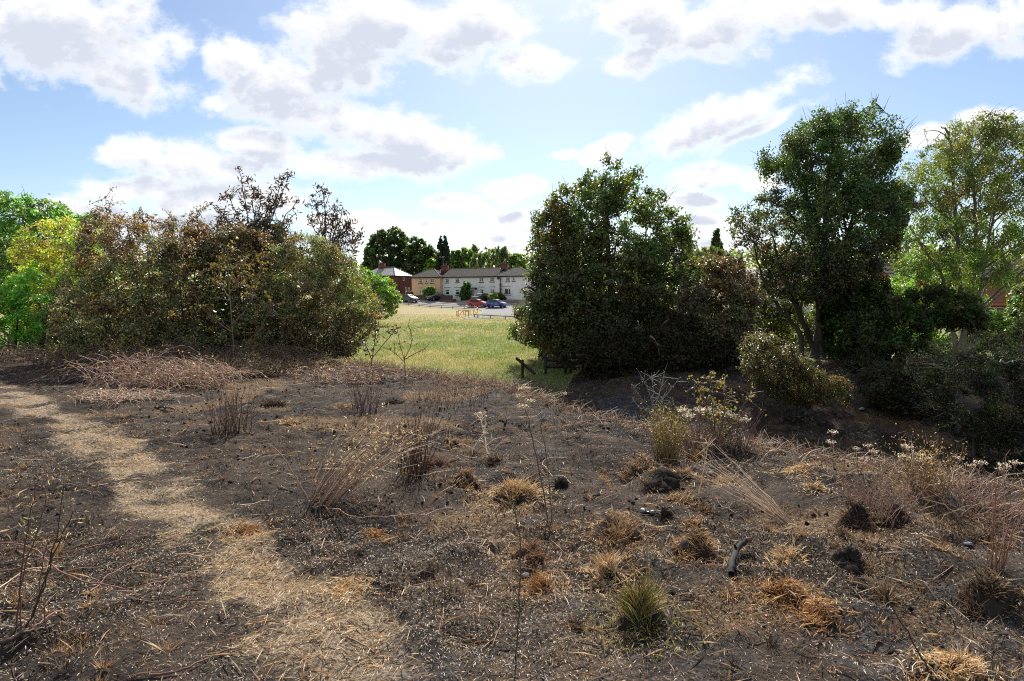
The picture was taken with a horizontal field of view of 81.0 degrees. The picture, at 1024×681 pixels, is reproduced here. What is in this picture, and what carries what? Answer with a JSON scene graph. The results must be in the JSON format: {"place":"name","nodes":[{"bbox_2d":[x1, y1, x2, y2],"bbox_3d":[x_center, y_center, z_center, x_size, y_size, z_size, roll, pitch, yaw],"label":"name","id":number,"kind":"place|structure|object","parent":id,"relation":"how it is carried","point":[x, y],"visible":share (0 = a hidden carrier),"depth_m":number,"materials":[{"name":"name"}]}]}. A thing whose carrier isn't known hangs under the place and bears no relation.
{"place":"outdoors","nodes":[
{"label":"outdoors","id":0,"kind":"place"},
{"bbox_2d":[403,301,530,319],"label":"road","id":1,"kind":"structure","parent":0,"point":[497,310],"depth_m":111.29,"materials":[{"name":"asphalt"}]},
{"bbox_2d":[319,313,627,403],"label":"meadow grass","id":2,"kind":"structure","parent":0,"point":[465,349],"depth_m":32.05,"materials":[{"name":"plant"}]},
{"bbox_2d":[0,354,1023,680],"bbox_3d":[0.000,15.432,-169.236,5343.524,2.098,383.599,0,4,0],"label":"burnt ground","id":3,"kind":"structure","parent":0,"point":[394,644],"depth_m":4.22,"materials":[{"name":"brown soil"}]},
{"bbox_2d":[0,268,75,352],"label":"green shrub","id":4,"kind":"object","parent":3,"relation":"on","point":[12,300],"visible":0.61,"depth_m":16.38,"materials":[{"name":"green plant"}]},
{"bbox_2d":[0,339,97,365],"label":"bramble","id":5,"kind":"object","parent":3,"relation":"on","point":[3,350],"visible":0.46,"depth_m":15.31,"materials":[{"name":"brown plant"}]},
{"bbox_2d":[16,474,86,632],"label":"dead plant","id":6,"kind":"object","parent":3,"relation":"on","point":[40,596],"visible":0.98,"depth_m":2.95,"materials":[{"name":"brown plant"}]},
{"bbox_2d":[7,468,98,515],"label":"seedhead plant","id":7,"kind":"object","parent":3,"relation":"on","point":[57,470],"visible":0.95,"depth_m":4.77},
{"bbox_2d":[0,542,168,589],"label":"fallen cane","id":8,"kind":"object","parent":3,"relation":"on","point":[56,568],"visible":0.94,"depth_m":3.49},
{"bbox_2d":[0,332,182,369],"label":"bramble","id":9,"kind":"object","parent":3,"relation":"on","point":[46,355],"visible":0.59,"depth_m":13.82,"materials":[{"name":"brown plant"}]},
{"bbox_2d":[25,201,234,363],"bbox_3d":[-9.412,-1.109,15.248,4.883,4.806,3.964,0,4,0],"label":"scorched bush","id":10,"kind":"object","parent":3,"relation":"on","point":[94,309],"visible":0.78,"depth_m":14.21,"materials":[{"name":"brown plant"}]},
{"bbox_2d":[59,377,205,407],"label":"bramble","id":11,"kind":"object","parent":3,"relation":"on","point":[118,396],"visible":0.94,"depth_m":9.32,"materials":[{"name":"brown plant"}]},
{"bbox_2d":[24,340,244,390],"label":"bramble","id":12,"kind":"object","parent":3,"relation":"on","point":[123,365],"visible":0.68,"depth_m":11.29,"materials":[{"name":"brown plant"}]},
{"bbox_2d":[89,186,212,347],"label":"dead leaf shoots","id":13,"kind":"object","parent":3,"relation":"on","point":[173,218],"visible":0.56,"depth_m":15.26,"materials":[{"name":"brown plant"}]},
{"bbox_2d":[32,331,323,372],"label":"bramble","id":14,"kind":"object","parent":3,"relation":"on","point":[204,351],"visible":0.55,"depth_m":13.49,"materials":[{"name":"brown plant"}]},
{"bbox_2d":[37,290,322,360],"bbox_3d":[-9.614,-0.162,17.596,8.643,3.201,3.243,0,4,0],"label":"back scrub","id":15,"kind":"object","parent":3,"relation":"on","point":[86,329],"visible":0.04,"depth_m":16.84,"materials":[{"name":"green plant"}]},
{"bbox_2d":[90,351,273,392],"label":"bramble","id":16,"kind":"object","parent":3,"relation":"on","point":[177,376],"visible":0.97,"depth_m":10.72,"materials":[{"name":"brown plant"}]},
{"bbox_2d":[197,383,256,437],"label":"dry shrub","id":17,"kind":"object","parent":3,"relation":"on","point":[232,419],"visible":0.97,"depth_m":7.05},
{"bbox_2d":[174,213,289,358],"bbox_3d":[-7.291,-1.155,15.947,3.058,4.638,2.826,0,4,0],"label":"scorched thicket","id":18,"kind":"object","parent":3,"relation":"on","point":[209,249],"visible":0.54,"depth_m":15.26,"materials":[{"name":"brown plant"}]},
{"bbox_2d":[190,236,295,362],"bbox_3d":[-5.960,-0.835,13.377,2.340,2.997,1.002,0,4,0],"label":"maple sapling","id":19,"kind":"object","parent":3,"relation":"on","point":[214,266],"visible":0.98,"depth_m":13.34,"materials":[{"name":"brown plant"}]},
{"bbox_2d":[214,516,282,541],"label":"grass tuft","id":20,"kind":"object","parent":3,"relation":"on","point":[243,529],"visible":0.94,"depth_m":4.29,"materials":[{"name":"plant"}]},
{"bbox_2d":[182,348,315,382],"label":"bramble","id":21,"kind":"object","parent":3,"relation":"on","point":[241,365],"visible":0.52,"depth_m":12.48,"materials":[{"name":"brown plant"}]},
{"bbox_2d":[162,334,368,373],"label":"bramble","id":22,"kind":"object","parent":3,"relation":"on","point":[274,356],"visible":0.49,"depth_m":13.90,"materials":[{"name":"brown plant"}]},
{"bbox_2d":[208,350,390,378],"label":"bramble","id":23,"kind":"object","parent":3,"relation":"on","point":[316,364],"visible":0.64,"depth_m":12.65,"materials":[{"name":"brown plant"}]},
{"bbox_2d":[238,227,386,362],"bbox_3d":[-4.926,-0.936,15.504,3.821,3.995,3.354,0,4,0],"label":"olive thicket","id":24,"kind":"object","parent":3,"relation":"on","point":[351,317],"visible":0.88,"depth_m":14.91,"materials":[{"name":"green plant"}]},
{"bbox_2d":[311,570,382,602],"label":"grass tuft","id":25,"kind":"object","parent":3,"relation":"on","point":[347,584],"visible":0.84,"depth_m":3.36,"materials":[{"name":"plant"}]},
{"bbox_2d":[268,358,430,387],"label":"bramble","id":26,"kind":"object","parent":3,"relation":"on","point":[338,376],"visible":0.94,"depth_m":11.51,"materials":[{"name":"brown plant"}]},
{"bbox_2d":[348,375,381,416],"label":"dry shrub","id":27,"kind":"object","parent":3,"relation":"on","point":[362,404],"visible":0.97,"depth_m":8.36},
{"bbox_2d":[307,400,450,509],"bbox_3d":[-1.079,0.914,4.877,1.116,0.841,0.905,0,4,0],"label":"dry shrub","id":28,"kind":"object","parent":3,"relation":"on","point":[340,493],"visible":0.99,"depth_m":4.81,"materials":[{"name":"brown plant"}]},
{"bbox_2d":[360,321,399,374],"bbox_3d":[-2.815,0.157,12.577,0.887,1.184,0.500,2,5,24],"label":"burnt sapling","id":29,"kind":"object","parent":3,"relation":"on","point":[374,336],"visible":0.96,"depth_m":12.60,"materials":[{"name":"brown plant"}]},
{"bbox_2d":[386,401,450,478],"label":"dry shrub","id":30,"kind":"object","parent":3,"relation":"on","point":[413,459],"visible":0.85,"depth_m":5.51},
{"bbox_2d":[399,378,500,407],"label":"dry shrub","id":31,"kind":"object","parent":3,"relation":"on","point":[434,395],"visible":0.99,"depth_m":9.20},
{"bbox_2d":[428,465,498,494],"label":"grass tuft","id":32,"kind":"object","parent":3,"relation":"on","point":[462,479],"visible":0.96,"depth_m":5.30,"materials":[{"name":"plant"}]},
{"bbox_2d":[0,380,1016,676],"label":"fallen stalks","id":33,"kind":"object","parent":3,"relation":"on","point":[410,474],"visible":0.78,"depth_m":5.55,"materials":[{"name":"plant"}]},
{"bbox_2d":[0,375,1021,680],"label":"charred clods","id":34,"kind":"object","parent":3,"relation":"on","point":[892,651],"visible":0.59,"depth_m":5.03,"materials":[{"name":"soil"}]},
{"bbox_2d":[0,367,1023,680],"bbox_3d":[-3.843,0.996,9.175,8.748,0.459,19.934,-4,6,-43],"label":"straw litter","id":35,"kind":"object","parent":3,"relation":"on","point":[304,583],"visible":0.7,"depth_m":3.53,"materials":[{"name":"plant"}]},
{"bbox_2d":[0,359,1023,680],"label":"charred debris","id":36,"kind":"object","parent":3,"relation":"on","point":[436,551],"visible":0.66,"depth_m":3.77,"materials":[{"name":"wood"}]},
{"bbox_2d":[0,364,1023,680],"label":"burnt stubble","id":37,"kind":"object","parent":3,"relation":"on","point":[80,640],"visible":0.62,"depth_m":3.89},
{"bbox_2d":[0,368,1023,680],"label":"stubble clumps","id":38,"kind":"object","parent":3,"relation":"on","point":[726,592],"visible":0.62,"depth_m":3.83,"materials":[{"name":"plant"}]},
{"bbox_2d":[463,471,564,515],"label":"grass tuft","id":39,"kind":"object","parent":3,"relation":"on","point":[506,494],"visible":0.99,"depth_m":4.90,"materials":[{"name":"plant"}]},
{"bbox_2d":[489,536,575,574],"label":"grass tuft","id":40,"kind":"object","parent":3,"relation":"on","point":[526,554],"visible":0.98,"depth_m":3.76,"materials":[{"name":"plant"}]},
{"bbox_2d":[488,376,587,395],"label":"bramble","id":41,"kind":"object","parent":3,"relation":"on","point":[548,386],"visible":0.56,"depth_m":17.86,"materials":[{"name":"brown plant"}]},
{"bbox_2d":[511,564,569,600],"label":"grass tuft","id":42,"kind":"object","parent":3,"relation":"on","point":[536,583],"visible":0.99,"depth_m":3.36,"materials":[{"name":"plant"}]},
{"bbox_2d":[575,532,645,595],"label":"grass tuft","id":43,"kind":"object","parent":3,"relation":"on","point":[606,570],"visible":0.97,"depth_m":3.50,"materials":[{"name":"plant"}]},
{"bbox_2d":[557,504,681,562],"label":"grass tuft","id":44,"kind":"object","parent":3,"relation":"on","point":[619,527],"visible":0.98,"depth_m":4.05,"materials":[{"name":"plant"}]},
{"bbox_2d":[597,452,673,485],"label":"grass tuft","id":45,"kind":"object","parent":3,"relation":"on","point":[642,465],"visible":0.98,"depth_m":5.59,"materials":[{"name":"plant"}]},
{"bbox_2d":[576,535,709,657],"bbox_3d":[0.637,1.219,2.988,0.680,0.470,0.662,0,4,0],"label":"grass tuft","id":46,"kind":"object","parent":3,"relation":"on","point":[640,610],"visible":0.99,"depth_m":2.96,"materials":[{"name":"plant"}]},
{"bbox_2d":[558,306,749,379],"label":"dark low bush","id":47,"kind":"object","parent":3,"relation":"on","point":[614,348],"visible":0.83,"depth_m":19.02,"materials":[{"name":"green plant"}]},
{"bbox_2d":[626,365,685,425],"bbox_3d":[3.534,1.372,14.699,1.428,1.671,0.618,0,4,0],"label":"bare sapling","id":48,"kind":"object","parent":3,"relation":"on","point":[651,397],"visible":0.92,"depth_m":14.67,"materials":[{"name":"brown plant"}]},
{"bbox_2d":[639,466,679,492],"bbox_3d":[1.283,1.218,5.209,0.371,0.176,0.332,0,4,0],"label":"turf mound","id":49,"kind":"object","parent":3,"relation":"on","point":[664,479],"visible":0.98,"depth_m":5.17,"materials":[{"name":"soil"}]},
{"bbox_2d":[635,396,697,463],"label":"dry shrub","id":50,"kind":"object","parent":3,"relation":"on","point":[664,446],"visible":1,"depth_m":6.00,"materials":[{"name":"green plant"}]},
{"bbox_2d":[312,356,1023,505],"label":"dry undergrowth","id":51,"kind":"object","parent":3,"relation":"on","point":[428,372],"visible":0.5,"depth_m":7.43,"materials":[{"name":"plant"}]},
{"bbox_2d":[643,486,708,509],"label":"grass tuft","id":52,"kind":"object","parent":3,"relation":"on","point":[682,498],"visible":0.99,"depth_m":4.80,"materials":[{"name":"plant"}]},
{"bbox_2d":[650,525,743,570],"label":"grass tuft","id":53,"kind":"object","parent":3,"relation":"on","point":[690,544],"visible":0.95,"depth_m":3.76,"materials":[{"name":"plant"}]},
{"bbox_2d":[658,408,743,456],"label":"dry shrub","id":54,"kind":"object","parent":3,"relation":"on","point":[696,442],"visible":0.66,"depth_m":6.30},
{"bbox_2d":[651,241,766,369],"bbox_3d":[6.627,-0.815,19.966,3.989,5.123,3.258,0,4,0],"label":"rusty bush","id":55,"kind":"object","parent":3,"relation":"on","point":[735,289],"visible":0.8,"depth_m":19.21,"materials":[{"name":"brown plant"}]},
{"bbox_2d":[685,370,766,448],"bbox_3d":[2.225,0.731,6.275,0.796,0.872,0.433,0,4,0],"label":"yellow sapling","id":56,"kind":"object","parent":3,"relation":"on","point":[724,388],"visible":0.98,"depth_m":6.27,"materials":[{"name":"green plant"}]},
{"bbox_2d":[664,441,794,525],"bbox_3d":[1.614,1.054,4.631,0.931,0.599,0.626,0,4,0],"label":"straw bundle","id":57,"kind":"object","parent":3,"relation":"on","point":[785,518],"visible":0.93,"depth_m":4.48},
{"bbox_2d":[697,396,766,459],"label":"dry shrub","id":58,"kind":"object","parent":3,"relation":"on","point":[740,436],"visible":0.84,"depth_m":6.23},
{"bbox_2d":[727,537,751,575],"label":"charred branch","id":59,"kind":"object","parent":3,"relation":"on","point":[734,555],"visible":0.99,"depth_m":3.72,"materials":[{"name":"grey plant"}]},
{"bbox_2d":[458,349,1023,487],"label":"gully undergrowth","id":60,"kind":"object","parent":3,"relation":"on","point":[841,371],"visible":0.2,"depth_m":15.66,"materials":[{"name":"plant"}]},
{"bbox_2d":[728,572,842,623],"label":"grass tuft","id":61,"kind":"object","parent":3,"relation":"on","point":[776,588],"visible":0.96,"depth_m":3.21,"materials":[{"name":"plant"}]},
{"bbox_2d":[763,532,808,566],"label":"grass tuft","id":62,"kind":"object","parent":3,"relation":"on","point":[783,556],"visible":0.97,"depth_m":3.70,"materials":[{"name":"plant"}]},
{"bbox_2d":[733,327,867,421],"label":"gully bush","id":63,"kind":"object","parent":3,"relation":"on","point":[798,372],"visible":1,"depth_m":14.76,"materials":[{"name":"green plant"}]},
{"bbox_2d":[771,594,862,645],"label":"grass tuft","id":64,"kind":"object","parent":3,"relation":"on","point":[818,618],"visible":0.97,"depth_m":3.01,"materials":[{"name":"plant"}]},
{"bbox_2d":[831,541,868,575],"bbox_3d":[2.032,1.315,3.600,0.212,0.165,0.236,0,4,0],"label":"turf mound","id":65,"kind":"object","parent":3,"relation":"on","point":[849,555],"visible":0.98,"depth_m":3.59,"materials":[{"name":"soil"}]},
{"bbox_2d":[835,497,875,529],"bbox_3d":[2.458,1.265,4.305,0.255,0.244,0.252,3,5,33],"label":"turf mound","id":66,"kind":"object","parent":3,"relation":"on","point":[852,519],"visible":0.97,"depth_m":4.30,"materials":[{"name":"soil"}]},
{"bbox_2d":[830,461,942,529],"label":"dry shrub","id":67,"kind":"object","parent":3,"relation":"on","point":[865,492],"visible":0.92,"depth_m":4.36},
{"bbox_2d":[863,576,916,606],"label":"grass tuft","id":68,"kind":"object","parent":3,"relation":"on","point":[887,596],"visible":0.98,"depth_m":3.19,"materials":[{"name":"plant"}]},
{"bbox_2d":[877,502,915,528],"bbox_3d":[2.738,1.265,4.285,0.269,0.173,0.250,0,4,0],"label":"turf mound","id":69,"kind":"object","parent":3,"relation":"on","point":[897,524],"visible":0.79,"depth_m":4.27,"materials":[{"name":"soil"}]},
{"bbox_2d":[850,353,979,422],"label":"black scrub","id":70,"kind":"object","parent":3,"relation":"on","point":[904,400],"visible":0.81,"depth_m":15.28,"materials":[{"name":"green plant"}]},
{"bbox_2d":[835,269,1007,379],"bbox_3d":[12.647,0.068,18.782,5.042,4.590,3.023,0,4,0],"label":"undergrowth thicket","id":71,"kind":"object","parent":3,"relation":"on","point":[951,315],"visible":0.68,"depth_m":18.31,"materials":[{"name":"green plant"}]},
{"bbox_2d":[870,423,977,505],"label":"dry shrub","id":72,"kind":"object","parent":3,"relation":"on","point":[929,477],"visible":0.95,"depth_m":4.68,"materials":[{"name":"brown plant"}]},
{"bbox_2d":[887,640,1008,680],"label":"grass tuft","id":73,"kind":"object","parent":3,"relation":"on","point":[952,667],"visible":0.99,"depth_m":2.57,"materials":[{"name":"plant"}]},
{"bbox_2d":[895,458,1023,528],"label":"dry shrub","id":74,"kind":"object","parent":3,"relation":"on","point":[976,505],"visible":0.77,"depth_m":4.47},
{"bbox_2d":[899,313,1023,476],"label":"willow scrub","id":75,"kind":"object","parent":3,"relation":"on","point":[983,425],"visible":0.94,"depth_m":11.27,"materials":[{"name":"green plant"}]},
{"bbox_2d":[909,560,1023,636],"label":"grass tuft","id":76,"kind":"object","parent":3,"relation":"on","point":[994,594],"visible":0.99,"depth_m":3.12,"materials":[{"name":"plant"}]},
{"bbox_2d":[953,521,1021,550],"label":"grass tuft","id":77,"kind":"object","parent":3,"relation":"on","point":[985,534],"visible":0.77,"depth_m":4.00,"materials":[{"name":"plant"}]},
{"bbox_2d":[984,450,1023,575],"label":"dry shrub","id":78,"kind":"object","parent":3,"relation":"on","point":[1004,557],"visible":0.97,"depth_m":3.46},
{"bbox_2d":[0,286,1023,399],"bbox_3d":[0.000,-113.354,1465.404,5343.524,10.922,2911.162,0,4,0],"label":"grass field","id":79,"kind":"structure","parent":0,"point":[417,310],"depth_m":42.36,"materials":[{"name":"plant"}]},
{"bbox_2d":[0,212,112,342],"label":"yellow shrub","id":80,"kind":"object","parent":79,"relation":"on","point":[54,258],"visible":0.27,"depth_m":17.69,"materials":[{"name":"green plant"}]},
{"bbox_2d":[0,187,116,341],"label":"leafy tree","id":81,"kind":"object","parent":79,"relation":"on","point":[19,209],"visible":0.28,"depth_m":23.63,"materials":[{"name":"green plant"}]},
{"bbox_2d":[204,166,304,312],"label":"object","id":82,"kind":"object","parent":79,"relation":"on","point":[269,208],"visible":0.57,"depth_m":16.94,"materials":[{"name":"brown plant"}]},
{"bbox_2d":[210,207,353,362],"bbox_3d":[-6.477,-1.294,16.947,4.422,4.769,2.169,0,4,0],"label":"dead leaf tree","id":83,"kind":"object","parent":79,"relation":"on","point":[255,226],"visible":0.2,"depth_m":16.50,"materials":[{"name":"brown plant"}]},
{"bbox_2d":[304,182,364,346],"bbox_3d":[-4.861,-1.658,16.789,1.747,5.449,0.943,0,4,0],"label":"tree","id":84,"kind":"object","parent":79,"relation":"on","point":[340,231],"visible":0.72,"depth_m":16.68,"materials":[{"name":"brown plant"}]},
{"bbox_2d":[349,268,402,320],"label":"bright bush","id":85,"kind":"object","parent":79,"relation":"on","point":[392,295],"visible":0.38,"depth_m":60.81,"materials":[{"name":"green plant"}]},
{"bbox_2d":[360,226,409,274],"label":"sycamore","id":86,"kind":"object","parent":79,"relation":"on","point":[382,243],"visible":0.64,"depth_m":156.66,"materials":[{"name":"green plant"}]},
{"bbox_2d":[363,261,412,294],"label":"brick house","id":87,"kind":"structure","parent":79,"relation":"on","point":[401,279],"depth_m":140.17,"materials":[{"name":"red brick"}]},
{"bbox_2d":[402,236,436,274],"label":"sycamore","id":88,"kind":"object","parent":79,"relation":"on","point":[417,254],"visible":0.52,"depth_m":152.02,"materials":[{"name":"green plant"}]},
{"bbox_2d":[409,269,444,294],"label":"terraced house","id":89,"kind":"structure","parent":79,"relation":"on","point":[425,278],"depth_m":131.25,"materials":[{"name":"beige brick"}]},
{"bbox_2d":[441,263,480,298],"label":"terraced house","id":90,"kind":"structure","parent":79,"relation":"on","point":[452,280],"depth_m":129.43,"materials":[{"name":"white paint"}]},
{"bbox_2d":[450,247,473,267],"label":"mixed tree","id":91,"kind":"object","parent":79,"relation":"on","point":[458,258],"visible":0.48,"depth_m":161.84,"materials":[{"name":"green plant"}]},
{"bbox_2d":[463,262,508,296],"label":"terraced house","id":92,"kind":"structure","parent":79,"relation":"on","point":[484,282],"depth_m":126.51,"materials":[{"name":"white paint"}]},
{"bbox_2d":[469,245,513,267],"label":"willow","id":93,"kind":"object","parent":79,"relation":"on","point":[501,256],"visible":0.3,"depth_m":156.94,"materials":[{"name":"green plant"}]},
{"bbox_2d":[493,267,534,299],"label":"terraced house","id":94,"kind":"structure","parent":79,"relation":"on","point":[512,282],"depth_m":122.31,"materials":[{"name":"white paint"}]},
{"bbox_2d":[16,243,1023,296],"bbox_3d":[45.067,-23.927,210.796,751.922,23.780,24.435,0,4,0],"label":"wood","id":95,"kind":"object","parent":79,"relation":"on","point":[753,263],"visible":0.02,"depth_m":205.87,"materials":[{"name":"green plant"}]},
{"bbox_2d":[507,146,701,365],"bbox_3d":[3.561,-2.520,24.017,7.622,9.855,6.681,0,4,0],"label":"field maple","id":96,"kind":"object","parent":79,"relation":"on","point":[576,290],"visible":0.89,"depth_m":22.24,"materials":[{"name":"green plant"}]},
{"bbox_2d":[671,246,738,292],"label":"willow","id":97,"kind":"object","parent":79,"relation":"on","point":[711,248],"visible":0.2,"depth_m":109.70,"materials":[{"name":"green plant"}]},
{"bbox_2d":[742,282,815,350],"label":"hawthorn bush","id":98,"kind":"object","parent":79,"relation":"on","point":[780,326],"visible":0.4,"depth_m":24.96,"materials":[{"name":"green plant"}]},
{"bbox_2d":[724,92,932,358],"bbox_3d":[11.189,-3.985,21.669,6.694,9.536,5.250,-2,5,-28],"label":"tall birch","id":99,"kind":"object","parent":79,"relation":"on","point":[826,264],"visible":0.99,"depth_m":20.57,"materials":[{"name":"green plant"}]},
{"bbox_2d":[814,275,894,360],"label":"ivy bush","id":100,"kind":"object","parent":79,"relation":"on","point":[833,324],"visible":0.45,"depth_m":20.83,"materials":[{"name":"green plant"}]},
{"bbox_2d":[809,278,935,341],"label":"garden shrubs","id":101,"kind":"object","parent":79,"relation":"on","point":[896,285],"visible":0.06,"depth_m":30.17,"materials":[{"name":"green plant"}]},
{"bbox_2d":[830,327,1023,350],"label":"shade hedge","id":102,"kind":"object","parent":79,"relation":"on","point":[946,346],"visible":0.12,"depth_m":25.21,"materials":[{"name":"green plant"}]},
{"bbox_2d":[846,251,1023,314],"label":"brick bungalow","id":103,"kind":"object","parent":79,"relation":"on","point":[999,303],"visible":0.06,"depth_m":57.89,"materials":[{"name":"brown brick"}]},
{"bbox_2d":[884,269,997,340],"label":"garden hedge","id":104,"kind":"object","parent":79,"relation":"on","point":[896,278],"visible":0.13,"depth_m":32.02,"materials":[{"name":"green plant"}]},
{"bbox_2d":[881,103,1023,349],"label":"silver birch","id":105,"kind":"object","parent":79,"relation":"on","point":[945,209],"visible":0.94,"depth_m":22.75,"materials":[{"name":"green plant"}]},
{"bbox_2d":[989,307,1022,334],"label":"garden bush","id":106,"kind":"object","parent":79,"relation":"on","point":[999,316],"visible":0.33,"depth_m":29.88,"materials":[{"name":"green plant"}]},
{"bbox_2d":[1002,281,1023,343],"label":"elder bush","id":107,"kind":"object","parent":79,"relation":"on","point":[1013,302],"visible":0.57,"depth_m":26.47,"materials":[{"name":"green plant"}]},
{"bbox_2d":[0,0,1023,288],"label":"sky","id":108,"kind":"structure","parent":0,"point":[429,120],"materials":[{"name":"blue"}]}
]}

